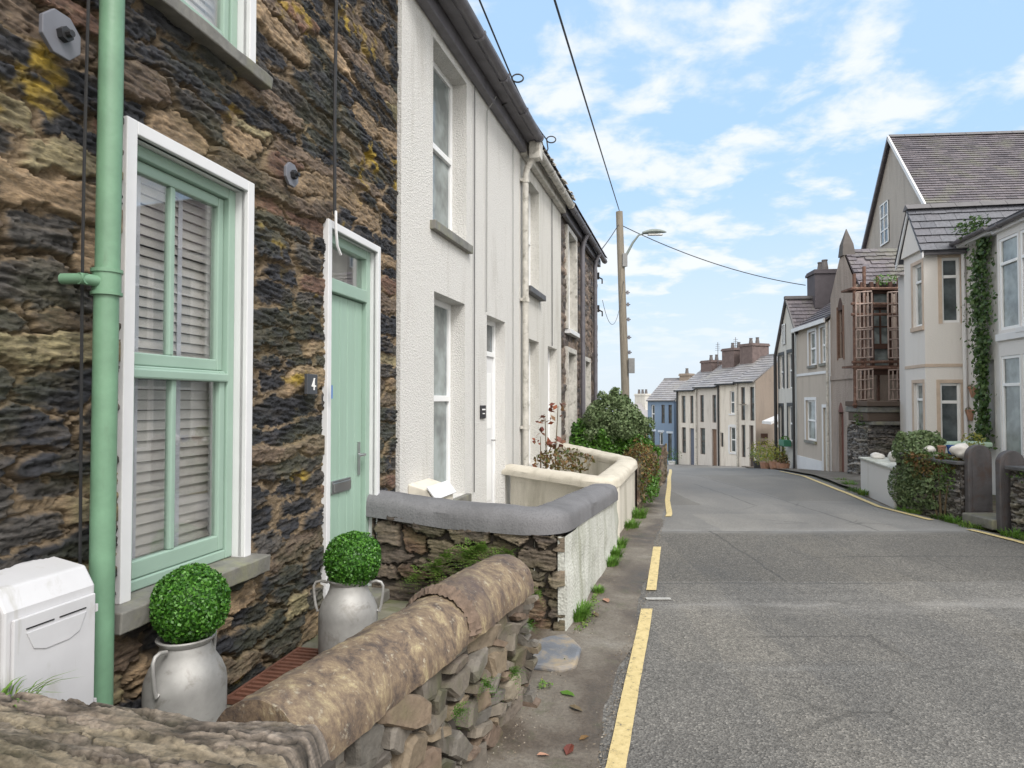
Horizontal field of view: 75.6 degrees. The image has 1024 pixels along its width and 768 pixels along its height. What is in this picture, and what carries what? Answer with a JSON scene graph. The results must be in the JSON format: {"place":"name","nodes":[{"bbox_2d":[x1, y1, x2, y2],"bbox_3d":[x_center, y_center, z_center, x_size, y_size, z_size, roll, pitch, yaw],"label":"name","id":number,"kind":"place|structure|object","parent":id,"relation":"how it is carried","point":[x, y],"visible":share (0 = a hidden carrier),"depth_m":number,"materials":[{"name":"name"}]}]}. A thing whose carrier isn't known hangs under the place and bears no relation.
{"place":"outdoors","nodes":[
{"label":"outdoors","id":0,"kind":"place"},
{"bbox_2d":[227,600,408,707],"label":"patio","id":1,"kind":"structure","parent":0,"point":[389,607],"depth_m":4.58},
{"bbox_2d":[141,629,226,721],"bbox_3d":[-1.330,1.277,2.688,0.313,0.505,0.313,1,-2,-30],"label":"milk churn","id":2,"kind":"object","parent":1,"relation":"on","point":[189,680],"visible":0.59,"depth_m":2.59,"materials":[{"name":"metal"}]},
{"bbox_2d":[148,562,231,644],"bbox_3d":[-1.315,0.897,2.695,0.315,0.319,0.327,0,-1,0],"label":"topiary ball","id":3,"kind":"object","parent":2,"relation":"in","point":[191,605],"visible":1,"depth_m":2.60,"materials":[{"name":"green plant"}]},
{"bbox_2d":[227,647,317,704],"bbox_3d":[-1.085,1.534,3.456,0.470,0.030,0.680,0,-2,12],"label":"floor grating","id":4,"kind":"object","parent":1,"relation":"on","point":[297,657],"visible":0.34,"depth_m":3.50,"materials":[{"name":"brown metal"}]},
{"bbox_2d":[313,579,383,654],"bbox_3d":[-0.885,1.300,3.568,0.313,0.505,0.313,1,-2,-41],"label":"milk churn","id":5,"kind":"object","parent":1,"relation":"on","point":[346,612],"visible":0.57,"depth_m":3.46,"materials":[{"name":"metal"}]},
{"bbox_2d":[323,530,381,586],"bbox_3d":[-0.862,0.949,3.580,0.318,0.308,0.324,0,-1,0],"label":"topiary ball","id":6,"kind":"object","parent":5,"relation":"in","point":[353,557],"visible":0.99,"depth_m":3.48,"materials":[{"name":"green plant"}]},
{"bbox_2d":[483,481,667,767],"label":"pavement","id":7,"kind":"structure","parent":0,"point":[587,682],"depth_m":3.78,"materials":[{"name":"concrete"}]},
{"bbox_2d":[0,692,335,767],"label":"return wall","id":8,"kind":"structure","parent":7,"relation":"on","point":[39,731],"depth_m":1.61,"materials":[{"name":"stone"}]},
{"bbox_2d":[0,669,76,707],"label":"weed tuft","id":9,"kind":"object","parent":8,"relation":"on","point":[5,690],"visible":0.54,"depth_m":1.93,"materials":[{"name":"plant"}]},
{"bbox_2d":[533,634,580,671],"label":"puddle","id":10,"kind":"object","parent":7,"relation":"on","point":[554,652],"visible":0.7,"depth_m":4.05,"materials":[{"name":"liquid"}]},
{"bbox_2d":[573,601,595,622],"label":"grass tuft","id":11,"kind":"object","parent":7,"relation":"on","point":[580,615],"visible":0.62,"depth_m":4.77,"materials":[{"name":"plant"}]},
{"bbox_2d":[538,517,638,688],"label":"weed tufts","id":12,"kind":"object","parent":7,"relation":"on","point":[583,626],"visible":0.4,"depth_m":4.76,"materials":[{"name":"plant"}]},
{"bbox_2d":[606,555,623,566],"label":"grass tuft","id":13,"kind":"object","parent":7,"relation":"on","point":[612,561],"visible":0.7,"depth_m":6.38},
{"bbox_2d":[610,544,625,557],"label":"grass tuft","id":14,"kind":"object","parent":7,"relation":"on","point":[615,552],"visible":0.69,"depth_m":6.71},
{"bbox_2d":[624,518,641,528],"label":"grass tuft","id":15,"kind":"object","parent":7,"relation":"on","point":[630,524],"visible":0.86,"depth_m":8.33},
{"bbox_2d":[632,506,650,518],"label":"grass tuft","id":16,"kind":"object","parent":7,"relation":"on","point":[641,514],"visible":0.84,"depth_m":9.09,"materials":[{"name":"plant"}]},
{"bbox_2d":[468,0,1023,411],"label":"sky","id":17,"kind":"structure","parent":0,"point":[753,134],"materials":[{"name":"blue"}]},
{"bbox_2d":[746,466,860,489],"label":"pavement","id":18,"kind":"structure","parent":0,"point":[829,475],"depth_m":15.82,"materials":[{"name":"concrete"}]},
{"bbox_2d":[750,437,778,468],"bbox_3d":[9.602,2.594,24.835,1.266,1.174,1.217,0,-1,0],"label":"plant tub","id":19,"kind":"object","parent":18,"relation":"on","point":[764,464],"visible":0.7,"depth_m":24.71,"materials":[{"name":"ceramic"}]},
{"bbox_2d":[764,444,785,469],"bbox_3d":[9.451,2.579,23.558,0.788,0.906,0.759,0,-1,0],"label":"plant tub","id":20,"kind":"object","parent":18,"relation":"on","point":[772,463],"visible":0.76,"depth_m":23.45,"materials":[{"name":"ceramic"}]},
{"bbox_2d":[776,453,789,469],"bbox_3d":[9.303,2.646,22.646,0.468,0.561,0.449,1,-2,-28],"label":"plant tub","id":21,"kind":"object","parent":18,"relation":"on","point":[782,465],"visible":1,"depth_m":22.55,"materials":[{"name":"ceramic"}]},
{"bbox_2d":[598,464,1023,767],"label":"road","id":22,"kind":"structure","parent":0,"point":[798,621],"depth_m":4.49,"materials":[{"name":"asphalt"}]},
{"bbox_2d":[606,609,652,767],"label":"road marking","id":23,"kind":"object","parent":22,"relation":"on","point":[619,748],"visible":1,"depth_m":3.52,"materials":[{"name":"yellow paint"}]},
{"bbox_2d":[646,547,660,589],"bbox_3d":[1.379,1.755,6.382,0.085,0.001,1.722,0,-2,14],"label":"road marking","id":24,"kind":"object","parent":22,"relation":"on","point":[653,577],"visible":1,"depth_m":6.23,"materials":[{"name":"yellow paint"}]},
{"bbox_2d":[665,469,671,515],"bbox_3d":[3.723,2.345,15.596,0.118,0.654,13.086,0,-2,14],"label":"road marking","id":25,"kind":"object","parent":22,"relation":"on","point":[667,502],"visible":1,"depth_m":11.48,"materials":[{"name":"yellow paint"}]},
{"bbox_2d":[781,471,933,519],"bbox_3d":[6.762,2.237,14.476,0.348,0.507,11.279,0,-2,12],"label":"road marking","id":26,"kind":"object","parent":22,"relation":"on","point":[867,501],"visible":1,"depth_m":11.07,"materials":[{"name":"yellow paint"}]},
{"bbox_2d":[746,467,1022,539],"bbox_3d":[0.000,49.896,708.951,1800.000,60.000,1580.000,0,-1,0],"label":"ground","id":27,"kind":"structure","parent":0,"point":[846,488],"depth_m":11.80,"materials":[{"name":"concrete"}]},
{"bbox_2d":[0,0,398,708],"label":"stone cottage","id":28,"kind":"structure","parent":27,"relation":"on","point":[198,236],"depth_m":3.20,"materials":[{"name":"stone"}]},
{"bbox_2d":[0,557,97,704],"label":"meter cabinet","id":29,"kind":"object","parent":28,"relation":"attached to","point":[48,608],"visible":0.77,"depth_m":2.11,"materials":[{"name":"plastic"}]},
{"bbox_2d":[114,144,270,634],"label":"window","id":30,"kind":"structure","parent":28,"relation":"in","point":[170,496],"depth_m":3.15,"materials":[{"name":"green paint"}]},
{"bbox_2d":[144,0,272,89],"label":"window","id":31,"kind":"structure","parent":28,"relation":"in","point":[190,16],"depth_m":3.22,"materials":[{"name":"green paint"}]},
{"bbox_2d":[330,294,365,541],"bbox_3d":[-1.167,0.436,4.609,0.117,2.085,0.582,0,-2,12],"label":"door","id":32,"kind":"structure","parent":28,"relation":"in","point":[346,338],"depth_m":4.65,"materials":[{"name":"wood"}]},
{"bbox_2d":[216,554,541,767],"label":"garden wall","id":33,"kind":"structure","parent":27,"relation":"on","point":[391,690],"depth_m":2.46,"materials":[{"name":"stone"}]},
{"bbox_2d":[450,701,474,728],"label":"wall fern","id":34,"kind":"object","parent":33,"relation":"attached to","point":[461,709],"depth_m":2.51,"materials":[{"name":"green plant"}]},
{"bbox_2d":[478,676,501,705],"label":"wall fern","id":35,"kind":"object","parent":33,"relation":"attached to","point":[485,684],"depth_m":2.78,"materials":[{"name":"green plant"}]},
{"bbox_2d":[509,665,525,694],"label":"wall fern","id":36,"kind":"object","parent":33,"relation":"attached to","point":[514,672],"depth_m":3.09,"materials":[{"name":"green plant"}]},
{"bbox_2d":[396,0,543,503],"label":"terraced house","id":37,"kind":"structure","parent":27,"relation":"on","point":[464,136],"depth_m":7.02,"materials":[{"name":"paint"}]},
{"bbox_2d":[408,478,455,499],"bbox_3d":[-0.693,1.150,5.763,0.265,0.597,0.490,0,-2,15],"label":"utility box","id":38,"kind":"object","parent":37,"relation":"attached to","point":[428,487],"visible":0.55,"depth_m":5.67,"materials":[{"name":"white paint"}]},
{"bbox_2d":[430,61,472,253],"bbox_3d":[-0.690,-2.339,6.670,0.265,1.840,1.100,0,-2,15],"label":"window","id":39,"kind":"structure","parent":37,"relation":"in","point":[441,224],"depth_m":6.90,"materials":[{"name":"white plastic"}]},
{"bbox_2d":[434,299,471,500],"bbox_3d":[-0.691,0.190,6.606,0.265,2.100,1.020,0,-2,15],"label":"window","id":40,"kind":"structure","parent":37,"relation":"in","point":[442,311],"depth_m":6.88,"materials":[{"name":"white plastic"}]},
{"bbox_2d":[487,357,495,502],"bbox_3d":[-0.323,0.682,8.172,0.089,2.058,0.676,0,-2,15],"label":"door","id":41,"kind":"structure","parent":37,"relation":"in","point":[490,439],"depth_m":8.37,"materials":[{"name":"white paint"}]},
{"bbox_2d":[502,73,523,105],"bbox_3d":[-0.077,-3.597,8.112,0.452,0.428,0.035,0,-1,6],"label":"cable bracket","id":42,"kind":"object","parent":37,"relation":"attached to","point":[515,82],"visible":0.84,"depth_m":8.09,"materials":[{"name":"black plastic"}]},
{"bbox_2d":[479,0,512,78],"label":"overhead cable","id":43,"kind":"object","parent":42,"relation":"attached to","point":[480,2],"visible":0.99,"depth_m":6.98,"materials":[{"name":"black plastic"}]},
{"bbox_2d":[366,483,618,630],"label":"boundary wall","id":44,"kind":"structure","parent":27,"relation":"on","point":[565,544],"depth_m":4.79,"materials":[{"name":"stone"}]},
{"bbox_2d":[404,557,451,582],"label":"wall fern","id":45,"kind":"object","parent":44,"relation":"attached to","point":[434,570],"depth_m":4.62,"materials":[{"name":"plant"}]},
{"bbox_2d":[425,547,457,574],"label":"wall fern","id":46,"kind":"object","parent":44,"relation":"attached to","point":[445,555],"depth_m":4.62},
{"bbox_2d":[430,537,489,580],"bbox_3d":[-0.331,1.253,4.556,0.482,0.349,0.337,0,-1,0],"label":"wall fern","id":47,"kind":"object","parent":44,"relation":"attached to","point":[462,554],"depth_m":4.59,"materials":[{"name":"plant"}]},
{"bbox_2d":[457,541,495,567],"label":"wall fern","id":48,"kind":"object","parent":44,"relation":"attached to","point":[480,547],"depth_m":4.55,"materials":[{"name":"plant"}]},
{"bbox_2d":[520,140,575,469],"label":"terraced house","id":49,"kind":"structure","parent":27,"relation":"on","point":[544,188],"depth_m":10.55,"materials":[{"name":"paint"}]},
{"bbox_2d":[529,342,529,462],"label":"window","id":50,"kind":"structure","parent":49,"relation":"in","point":[529,342],"depth_m":10.43,"materials":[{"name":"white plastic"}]},
{"bbox_2d":[529,193,545,301],"bbox_3d":[0.273,-2.195,10.111,0.290,1.730,1.030,0,-2,15],"label":"window","id":51,"kind":"structure","parent":49,"relation":"in","point":[533,292],"depth_m":10.36,"materials":[{"name":"white plastic"}]},
{"bbox_2d":[501,443,637,537],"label":"garden wall","id":52,"kind":"structure","parent":27,"relation":"on","point":[532,486],"depth_m":8.27,"materials":[{"name":"paint"}]},
{"bbox_2d":[561,196,606,443],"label":"stone cottage","id":53,"kind":"structure","parent":27,"relation":"on","point":[582,253],"depth_m":13.81,"materials":[{"name":"stone"}]},
{"bbox_2d":[565,242,579,337],"bbox_3d":[1.155,-1.973,13.297,0.250,2.010,1.070,0,-2,15],"label":"window","id":54,"kind":"structure","parent":53,"relation":"in","point":[569,331],"depth_m":13.71,"materials":[{"name":"white plastic"}]},
{"bbox_2d":[569,387,661,465],"bbox_3d":[1.960,1.093,13.044,1.885,2.100,1.542,0,-1,0],"label":"garden bush","id":55,"kind":"object","parent":27,"relation":"on","point":[600,425],"visible":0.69,"depth_m":12.68,"materials":[{"name":"green plant"}]},
{"bbox_2d":[616,211,634,397],"bbox_3d":[3.772,-1.319,22.014,0.575,8.936,0.345,0,-1,0],"label":"utility pole","id":56,"kind":"object","parent":27,"relation":"on","point":[627,365],"visible":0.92,"depth_m":21.96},
{"bbox_2d":[554,0,619,210],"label":"overhead cable","id":57,"kind":"object","parent":56,"relation":"attached to","point":[561,22],"visible":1,"depth_m":10.57,"materials":[{"name":"black plastic"}]},
{"bbox_2d":[626,229,665,255],"bbox_3d":[4.420,-4.544,22.054,1.480,1.280,0.230,0,-1,0],"label":"street lamp","id":58,"kind":"object","parent":56,"relation":"attached to","point":[653,232],"visible":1,"depth_m":22.02,"materials":[{"name":"metal"}]},
{"bbox_2d":[623,226,805,285],"bbox_3d":[7.033,-4.434,22.821,6.978,1.825,0.028,0,-2,-12],"label":"overhead cable","id":59,"kind":"object","parent":56,"relation":"attached to","point":[709,261],"visible":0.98,"depth_m":22.76,"materials":[{"name":"black plastic"}]},
{"bbox_2d":[630,389,650,437],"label":"house","id":60,"kind":"structure","parent":27,"relation":"on","point":[641,398],"depth_m":54.12,"materials":[{"name":"white paint"}]},
{"bbox_2d":[623,437,660,502],"bbox_3d":[2.193,1.483,11.385,0.738,1.067,3.137,0,-2,14],"label":"trailing shrub","id":61,"kind":"object","parent":27,"relation":"on","point":[654,481],"visible":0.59,"depth_m":10.67,"materials":[{"name":"green plant"}]},
{"bbox_2d":[634,443,667,507],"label":"garden wall","id":62,"kind":"structure","parent":27,"relation":"on","point":[639,499],"depth_m":11.25,"materials":[{"name":"stone"}]},
{"bbox_2d":[646,368,694,463],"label":"blue house","id":63,"kind":"structure","parent":27,"relation":"on","point":[661,399],"depth_m":43.28,"materials":[{"name":"paint"}]},
{"bbox_2d":[673,342,721,464],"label":"terraced cottage","id":64,"kind":"structure","parent":27,"relation":"on","point":[685,418],"depth_m":40.77,"materials":[{"name":"paint"}]},
{"bbox_2d":[691,428,693,464],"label":"door","id":65,"kind":"structure","parent":64,"relation":"in","point":[692,429],"depth_m":40.02,"materials":[{"name":"grey wood"}]},
{"bbox_2d":[692,337,739,465],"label":"terraced cottage","id":66,"kind":"structure","parent":27,"relation":"on","point":[706,450],"depth_m":38.95,"materials":[{"name":"paint"}]},
{"bbox_2d":[713,429,716,465],"bbox_3d":[11.762,3.691,38.055,0.040,2.180,0.430,1,-2,-22],"label":"door","id":67,"kind":"structure","parent":66,"relation":"in","point":[714,430],"depth_m":38.10,"materials":[{"name":"wood"}]},
{"bbox_2d":[714,337,769,466],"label":"terraced cottage","id":68,"kind":"structure","parent":27,"relation":"on","point":[752,354],"depth_m":37.33,"materials":[{"name":"paint"}]},
{"bbox_2d":[729,427,735,453],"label":"window","id":69,"kind":"structure","parent":68,"relation":"in","point":[732,428],"depth_m":36.68,"materials":[{"name":"glass"}]},
{"bbox_2d":[733,354,778,466],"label":"terraced cottage","id":70,"kind":"structure","parent":27,"relation":"on","point":[754,396],"depth_m":35.41,"materials":[{"name":"paint"}]},
{"bbox_2d":[761,415,777,444],"bbox_3d":[13.700,2.893,33.867,1.400,3.060,1.260,0,-1,0],"label":"gable porch","id":71,"kind":"object","parent":27,"relation":"on","point":[770,420],"visible":0.37,"depth_m":34.21,"materials":[{"name":"white paint"}]},
{"bbox_2d":[773,259,836,468],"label":"narrow gabled house","id":72,"kind":"structure","parent":27,"relation":"on","point":[797,310],"depth_m":23.07,"materials":[{"name":"paint"}]},
{"bbox_2d":[791,302,832,470],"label":"terraced house","id":73,"kind":"structure","parent":27,"relation":"on","point":[814,400],"depth_m":20.60,"materials":[{"name":"paint"}]},
{"bbox_2d":[804,400,816,443],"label":"window","id":74,"kind":"structure","parent":73,"relation":"in","point":[811,403],"depth_m":21.07,"materials":[{"name":"glass"}]},
{"bbox_2d":[807,332,816,368],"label":"window","id":75,"kind":"structure","parent":73,"relation":"in","point":[812,335],"depth_m":20.88,"materials":[{"name":"white plastic"}]},
{"bbox_2d":[818,327,825,366],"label":"window","id":76,"kind":"structure","parent":73,"relation":"in","point":[823,329],"depth_m":19.98,"materials":[{"name":"white plastic"}]},
{"bbox_2d":[829,229,903,471],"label":"derelict house","id":77,"kind":"structure","parent":27,"relation":"on","point":[875,262],"depth_m":18.17,"materials":[{"name":"brick"}]},
{"bbox_2d":[841,412,843,471],"bbox_3d":[9.316,1.776,18.454,0.040,2.000,0.360,0,-1,6],"label":"door","id":78,"kind":"structure","parent":77,"relation":"in","point":[842,413],"depth_m":18.58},
{"bbox_2d":[874,294,887,364],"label":"old window","id":79,"kind":"structure","parent":77,"relation":"in","point":[880,322],"depth_m":16.79,"materials":[{"name":"glass"}]},
{"bbox_2d":[845,401,899,473],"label":"rubble outbuilding","id":80,"kind":"structure","parent":27,"relation":"on","point":[878,430],"depth_m":16.19,"materials":[{"name":"stone"}]},
{"bbox_2d":[841,266,899,407],"bbox_3d":[9.280,-1.168,16.811,1.522,3.562,0.630,0,-1,0],"label":"rusty scaffold","id":81,"kind":"object","parent":80,"relation":"on","point":[879,314],"visible":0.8,"depth_m":16.55,"materials":[{"name":"metal"}]},
{"bbox_2d":[858,457,896,507],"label":"rendered wall","id":82,"kind":"structure","parent":27,"relation":"on","point":[874,475],"depth_m":11.22,"materials":[{"name":"paint"}]},
{"bbox_2d":[887,430,963,509],"bbox_3d":[6.069,1.297,9.698,0.751,1.233,1.599,0,-2,17],"label":"climbing shrub","id":83,"kind":"object","parent":27,"relation":"on","point":[915,442],"visible":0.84,"depth_m":9.79,"materials":[{"name":"green plant"}]},
{"bbox_2d":[894,453,967,523],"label":"garden wall","id":84,"kind":"structure","parent":27,"relation":"on","point":[955,506],"depth_m":9.05,"materials":[{"name":"stone"}]},
{"bbox_2d":[918,449,955,517],"bbox_3d":[5.986,1.405,9.294,0.246,0.976,0.843,0,-1,0],"label":"wall plant","id":85,"kind":"object","parent":84,"relation":"on","point":[939,495],"depth_m":9.20,"materials":[{"name":"green plant"}]},
{"bbox_2d":[949,443,968,458],"bbox_3d":[6.136,0.911,8.995,0.307,0.216,0.250,0,-1,0],"label":"white stone","id":86,"kind":"object","parent":84,"relation":"on","point":[958,450],"visible":0.69,"depth_m":8.95,"materials":[{"name":"stone"}]},
{"bbox_2d":[964,444,992,512],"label":"gate slab","id":87,"kind":"structure","parent":84,"relation":"attached to","point":[978,475],"depth_m":8.74,"materials":[{"name":"stone"}]},
{"bbox_2d":[861,130,1023,248],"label":"gabled building","id":88,"kind":"structure","parent":27,"relation":"on","point":[925,168],"depth_m":20.61,"materials":[{"name":"stone"}]},
{"bbox_2d":[880,200,889,246],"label":"window","id":89,"kind":"structure","parent":88,"relation":"in","point":[884,208],"depth_m":22.29,"materials":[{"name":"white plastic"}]},
{"bbox_2d":[940,513,961,523],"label":"grass tuft","id":90,"kind":"object","parent":27,"relation":"on","point":[951,519],"visible":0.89,"depth_m":8.78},
{"bbox_2d":[892,199,1023,494],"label":"bay house","id":91,"kind":"structure","parent":27,"relation":"on","point":[935,372],"depth_m":13.01,"materials":[{"name":"paint"}]},
{"bbox_2d":[910,264,923,332],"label":"window","id":92,"kind":"structure","parent":91,"relation":"in","point":[919,326],"depth_m":13.44,"materials":[{"name":"white plastic"}]},
{"bbox_2d":[916,383,922,430],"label":"window","id":93,"kind":"structure","parent":91,"relation":"in","point":[919,396],"depth_m":13.45,"materials":[{"name":"white plastic"}]},
{"bbox_2d":[940,383,959,440],"bbox_3d":[8.590,0.884,12.954,0.360,1.800,0.040,0,-1,10],"label":"window","id":94,"kind":"structure","parent":91,"relation":"in","point":[949,392],"depth_m":12.96,"materials":[{"name":"white plastic"}]},
{"bbox_2d":[942,258,958,322],"bbox_3d":[8.629,-1.846,13.017,0.320,1.280,0.040,0,-1,10],"label":"window","id":95,"kind":"structure","parent":91,"relation":"in","point":[950,273],"depth_m":13.01,"materials":[{"name":"white plastic"}]},
{"bbox_2d":[949,211,1000,449],"bbox_3d":[8.514,-0.940,12.156,0.393,4.382,1.265,0,-1,10],"label":"ivy","id":96,"kind":"object","parent":91,"relation":"attached to","point":[978,306],"visible":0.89,"depth_m":12.05,"materials":[{"name":"green plant"}]},
{"bbox_2d":[987,360,995,494],"bbox_3d":[8.815,0.835,12.033,0.040,2.550,0.400,0,-1,10],"label":"door","id":97,"kind":"structure","parent":91,"relation":"in","point":[991,405],"depth_m":12.09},
{"bbox_2d":[943,441,992,457],"bbox_3d":[7.750,1.442,11.317,0.680,0.900,0.480,0,-1,-5],"label":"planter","id":98,"kind":"object","parent":27,"relation":"on","point":[988,444],"visible":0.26,"depth_m":11.13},
{"bbox_2d":[961,432,985,445],"bbox_3d":[7.601,1.008,10.880,0.351,0.444,0.346,0,-1,0],"label":"flower pot","id":99,"kind":"object","parent":98,"relation":"on","point":[977,435],"visible":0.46,"depth_m":10.84,"materials":[{"name":"ceramic"}]},
{"bbox_2d":[962,512,996,529],"bbox_3d":[6.145,1.753,8.438,0.410,0.130,0.560,0,-1,0],"label":"gate step","id":100,"kind":"object","parent":27,"relation":"on","point":[988,520],"visible":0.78,"depth_m":8.42,"materials":[{"name":"concrete"}]},
{"bbox_2d":[985,210,1023,456],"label":"bay window house","id":101,"kind":"structure","parent":27,"relation":"on","point":[1009,232],"depth_m":10.99,"materials":[{"name":"paint"}]},
{"bbox_2d":[999,232,1019,329],"bbox_3d":[8.320,-1.697,11.012,0.062,1.560,0.570,0,-1,10],"label":"window","id":102,"kind":"structure","parent":101,"relation":"in","point":[1008,246],"depth_m":11.05,"materials":[{"name":"white plastic"}]},
{"bbox_2d":[1001,354,1021,454],"bbox_3d":[8.320,0.392,10.958,0.062,1.740,0.570,0,-1,10],"label":"window","id":103,"kind":"structure","parent":101,"relation":"in","point":[1011,374],"depth_m":11.01,"materials":[{"name":"white plastic"}]},
{"bbox_2d":[1015,230,1023,332],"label":"window","id":104,"kind":"structure","parent":101,"relation":"in","point":[1018,329],"depth_m":10.65,"materials":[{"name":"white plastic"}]},
{"bbox_2d":[995,450,1023,530],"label":"gate slab","id":105,"kind":"structure","parent":27,"relation":"on","point":[1003,481],"depth_m":8.10,"materials":[{"name":"stone"}]},
{"bbox_2d":[996,526,1023,538],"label":"grass tuft","id":106,"kind":"object","parent":27,"relation":"on","point":[1013,535],"visible":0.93,"depth_m":7.81,"materials":[{"name":"plant"}]},
{"bbox_2d":[1005,465,1023,538],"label":"garden wall","id":107,"kind":"structure","parent":27,"relation":"on","point":[1017,503],"depth_m":7.92,"materials":[{"name":"stone"}]},
{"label":"patio","id":108,"kind":"structure","parent":0,"visible":0},
{"bbox_2d":[535,414,554,468],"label":"rose plant","id":109,"kind":"object","parent":108,"relation":"on","point":[541,429],"visible":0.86,"depth_m":9.53,"materials":[{"name":"red plant"}]},
{"bbox_2d":[546,402,566,469],"bbox_3d":[0.616,0.930,9.573,0.355,1.335,0.224,-1,-2,22],"label":"rose plant","id":110,"kind":"object","parent":108,"relation":"on","point":[549,443],"visible":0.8,"depth_m":9.58,"materials":[{"name":"red plant"}]},
{"bbox_2d":[533,446,594,472],"bbox_3d":[0.728,1.069,9.226,0.870,0.419,0.528,0,-1,0],"label":"flower shrub","id":111,"kind":"object","parent":108,"relation":"on","point":[572,458],"visible":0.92,"depth_m":9.15,"materials":[{"name":"green plant"}]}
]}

